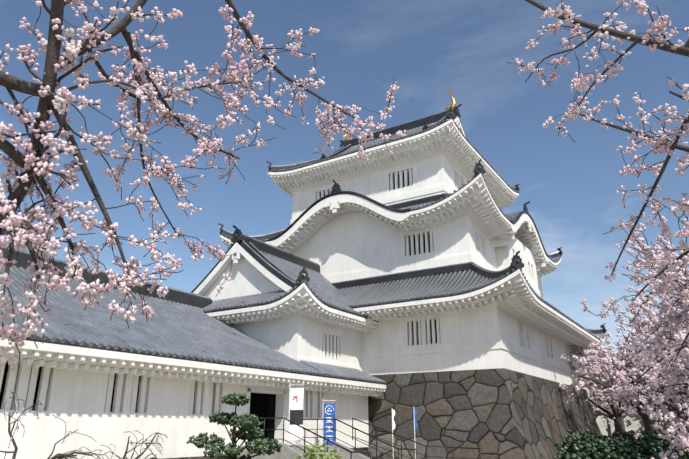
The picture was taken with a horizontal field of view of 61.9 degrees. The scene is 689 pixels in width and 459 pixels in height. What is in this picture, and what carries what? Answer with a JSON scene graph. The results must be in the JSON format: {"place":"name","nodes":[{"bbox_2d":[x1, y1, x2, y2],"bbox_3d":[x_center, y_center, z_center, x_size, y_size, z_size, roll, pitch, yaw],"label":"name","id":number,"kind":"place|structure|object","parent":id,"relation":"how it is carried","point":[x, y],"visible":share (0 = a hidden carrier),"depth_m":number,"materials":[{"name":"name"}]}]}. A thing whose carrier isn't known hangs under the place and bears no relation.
{"place":"outdoors","nodes":[
{"label":"outdoors","id":0,"kind":"place"},
{"bbox_2d":[0,361,368,458],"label":"wing walls","id":1,"kind":"structure","parent":0,"point":[106,409],"depth_m":19.59,"materials":[{"name":"white paint"}]},
{"bbox_2d":[0,246,385,384],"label":"wing roof tiles","id":2,"kind":"object","parent":1,"relation":"on","point":[180,325],"visible":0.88,"depth_m":23.93,"materials":[{"name":"grey tile"}]},
{"bbox_2d":[0,337,385,396],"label":"roof eaves","id":3,"kind":"object","parent":1,"relation":"attached to","point":[48,355],"visible":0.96,"depth_m":19.87,"materials":[{"name":"white paint"}]},
{"bbox_2d":[232,313,362,371],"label":"annex walls","id":4,"kind":"structure","parent":0,"point":[298,337],"depth_m":30.98,"materials":[{"name":"white paint"}]},
{"bbox_2d":[191,225,378,321],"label":"annex roof tiles","id":5,"kind":"object","parent":4,"relation":"on","point":[294,271],"visible":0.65,"depth_m":33.67,"materials":[{"name":"grey tile"}]},
{"bbox_2d":[193,242,378,333],"bbox_3d":[-4.420,4.123,36.095,11.900,5.016,9.900,-12,-22,30],"label":"gable and eaves","id":6,"kind":"object","parent":4,"relation":"attached to","point":[250,275],"visible":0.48,"depth_m":32.25,"materials":[{"name":"white paint"}]},
{"bbox_2d":[0,0,688,458],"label":"cherry tree","id":7,"kind":"object","parent":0,"point":[54,244],"depth_m":4.83,"materials":[{"name":"pink plant"}]},
{"bbox_2d":[0,0,688,427],"label":"sky","id":8,"kind":"structure","parent":0,"point":[432,49],"materials":[{"name":"blue"}]},
{"bbox_2d":[599,428,643,437],"bbox_3d":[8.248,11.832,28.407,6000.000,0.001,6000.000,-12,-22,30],"label":"ground","id":9,"kind":"structure","parent":0,"point":[603,431],"depth_m":357.08,"materials":[{"name":"soil"}]},
{"bbox_2d":[0,391,108,458],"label":"bare branches","id":10,"kind":"object","parent":9,"relation":"on","point":[62,456],"depth_m":11.93,"materials":[{"name":"brown plant"}]},
{"bbox_2d":[95,430,167,458],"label":"bare shrub","id":11,"kind":"object","parent":9,"relation":"on","point":[145,449],"depth_m":13.73,"materials":[{"name":"plant"}]},
{"bbox_2d":[186,392,281,458],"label":"cloud shrub","id":12,"kind":"object","parent":9,"relation":"on","point":[256,445],"depth_m":15.53,"materials":[{"name":"green plant"}]},
{"bbox_2d":[161,447,370,458],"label":"ground","id":13,"kind":"structure","parent":9,"relation":"on","point":[366,449],"depth_m":22.04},
{"bbox_2d":[238,442,369,458],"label":"entrance steps","id":14,"kind":"structure","parent":9,"relation":"on","point":[289,452],"depth_m":22.91,"materials":[{"name":"grey concrete"}]},
{"bbox_2d":[294,439,341,458],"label":"light shrub","id":15,"kind":"object","parent":9,"relation":"on","point":[312,454],"visible":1,"depth_m":14.74,"materials":[{"name":"green plant"}]},
{"bbox_2d":[288,382,417,458],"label":"banners","id":16,"kind":"object","parent":9,"relation":"on","point":[296,397],"visible":0.83,"depth_m":24.18,"materials":[{"name":"white fabric"}]},
{"bbox_2d":[245,417,480,458],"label":"entrance railings","id":17,"kind":"object","parent":9,"relation":"on","point":[335,429],"visible":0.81,"depth_m":24.64,"materials":[{"name":"black metal"}]},
{"bbox_2d":[368,368,600,458],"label":"keep stone base","id":18,"kind":"object","parent":9,"relation":"on","point":[500,413],"visible":0.52,"depth_m":30.84,"materials":[{"name":"stone"}]},
{"bbox_2d":[290,154,584,388],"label":"castle walls","id":19,"kind":"structure","parent":18,"relation":"on","point":[494,337],"depth_m":37.05,"materials":[{"name":"white paint"}]},
{"bbox_2d":[311,211,381,236],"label":"gable wall","id":20,"kind":"structure","parent":19,"relation":"attached to","point":[348,220],"depth_m":40.65,"materials":[{"name":"white paint"}]},
{"bbox_2d":[219,173,561,276],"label":"roof eaves","id":21,"kind":"object","parent":19,"relation":"attached to","point":[473,201],"visible":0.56,"depth_m":37.87,"materials":[{"name":"white paint"}]},
{"bbox_2d":[218,159,562,262],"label":"keep roof tiles","id":22,"kind":"object","parent":19,"relation":"attached to","point":[428,201],"visible":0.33,"depth_m":40.24,"materials":[{"name":"grey tile"}]},
{"bbox_2d":[266,104,519,192],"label":"keep roof tiles","id":23,"kind":"object","parent":19,"relation":"on","point":[420,125],"visible":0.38,"depth_m":48.90,"materials":[{"name":"grey tile"}]},
{"bbox_2d":[344,91,456,140],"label":"roof ornaments","id":24,"kind":"object","parent":23,"relation":"on","point":[454,102],"visible":0.6,"depth_m":49.02},
{"bbox_2d":[268,117,518,208],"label":"roof eaves","id":25,"kind":"object","parent":19,"relation":"attached to","point":[453,147],"visible":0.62,"depth_m":43.14,"materials":[{"name":"white paint"}]},
{"bbox_2d":[331,251,606,339],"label":"keep roof tiles","id":26,"kind":"object","parent":19,"relation":"attached to","point":[439,282],"visible":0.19,"depth_m":34.49,"materials":[{"name":"grey tile"}]},
{"bbox_2d":[354,269,604,350],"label":"roof eaves","id":27,"kind":"object","parent":19,"relation":"attached to","point":[512,294],"visible":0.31,"depth_m":31.75,"materials":[{"name":"white paint"}]},
{"bbox_2d":[585,379,602,413],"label":"cherry blossoms","id":28,"kind":"object","parent":9,"relation":"on","point":[591,393],"depth_m":65.72,"materials":[{"name":"pink plant"}]},
{"bbox_2d":[582,365,606,418],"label":"cherry blossoms","id":29,"kind":"object","parent":9,"relation":"on","point":[595,416],"depth_m":75.28,"materials":[{"name":"pink plant"}]},
{"bbox_2d":[582,367,637,425],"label":"cherry blossoms","id":30,"kind":"object","parent":9,"relation":"on","point":[609,420],"depth_m":88.48,"materials":[{"name":"pink plant"}]},
{"bbox_2d":[597,403,634,437],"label":"cherry row","id":31,"kind":"object","parent":9,"relation":"on","point":[609,428],"depth_m":93.36,"materials":[{"name":"plant"}]},
{"bbox_2d":[589,389,643,438],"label":"cherry row","id":32,"kind":"object","parent":9,"relation":"on","point":[622,422],"depth_m":64.25,"materials":[{"name":"pink plant"}]},
{"bbox_2d":[553,427,688,458],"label":"hedge","id":33,"kind":"object","parent":9,"relation":"on","point":[648,445],"visible":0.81,"depth_m":23.29,"materials":[{"name":"green plant"}]},
{"bbox_2d":[596,350,655,435],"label":"cherry blossoms","id":34,"kind":"object","parent":9,"relation":"on","point":[605,403],"depth_m":58.15,"materials":[{"name":"pink plant"}]},
{"bbox_2d":[568,329,687,438],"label":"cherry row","id":35,"kind":"object","parent":9,"relation":"on","point":[581,355],"depth_m":44.66,"materials":[{"name":"pink plant"}]},
{"bbox_2d":[559,323,688,435],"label":"cherry blossoms","id":36,"kind":"object","parent":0,"point":[582,362],"depth_m":35.91,"materials":[{"name":"pink plant"}]},
{"bbox_2d":[585,317,684,438],"bbox_3d":[22.694,9.610,37.157,13.212,10.367,13.461,-12,-22,30],"label":"cherry tree","id":37,"kind":"object","parent":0,"point":[625,409],"depth_m":37.52,"materials":[{"name":"pink plant"}]},
{"bbox_2d":[584,324,688,413],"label":"cherry tree","id":38,"kind":"object","parent":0,"point":[631,389],"depth_m":29.24,"materials":[{"name":"pink plant"}]},
{"bbox_2d":[596,314,688,441],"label":"cherry blossoms","id":39,"kind":"object","parent":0,"point":[627,324],"depth_m":40.16,"materials":[{"name":"pink plant"}]},
{"bbox_2d":[601,204,688,428],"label":"cherry tree","id":40,"kind":"object","parent":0,"point":[640,364],"depth_m":24.49,"materials":[{"name":"pink plant"}]},
{"bbox_2d":[614,343,688,403],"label":"cherry blossoms","id":41,"kind":"object","parent":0,"point":[619,369],"depth_m":34.87,"materials":[{"name":"pink plant"}]},
{"bbox_2d":[615,226,688,327],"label":"cherry tree","id":42,"kind":"object","parent":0,"point":[641,261],"depth_m":21.72,"materials":[{"name":"pink plant"}]},
{"bbox_2d":[618,198,688,458],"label":"cherry tree","id":43,"kind":"object","parent":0,"point":[669,287],"depth_m":14.91,"materials":[{"name":"pink plant"}]},
{"bbox_2d":[661,410,688,431],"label":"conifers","id":44,"kind":"object","parent":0,"point":[686,419],"visible":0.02,"depth_m":56.95,"materials":[{"name":"green plant"}]}
]}

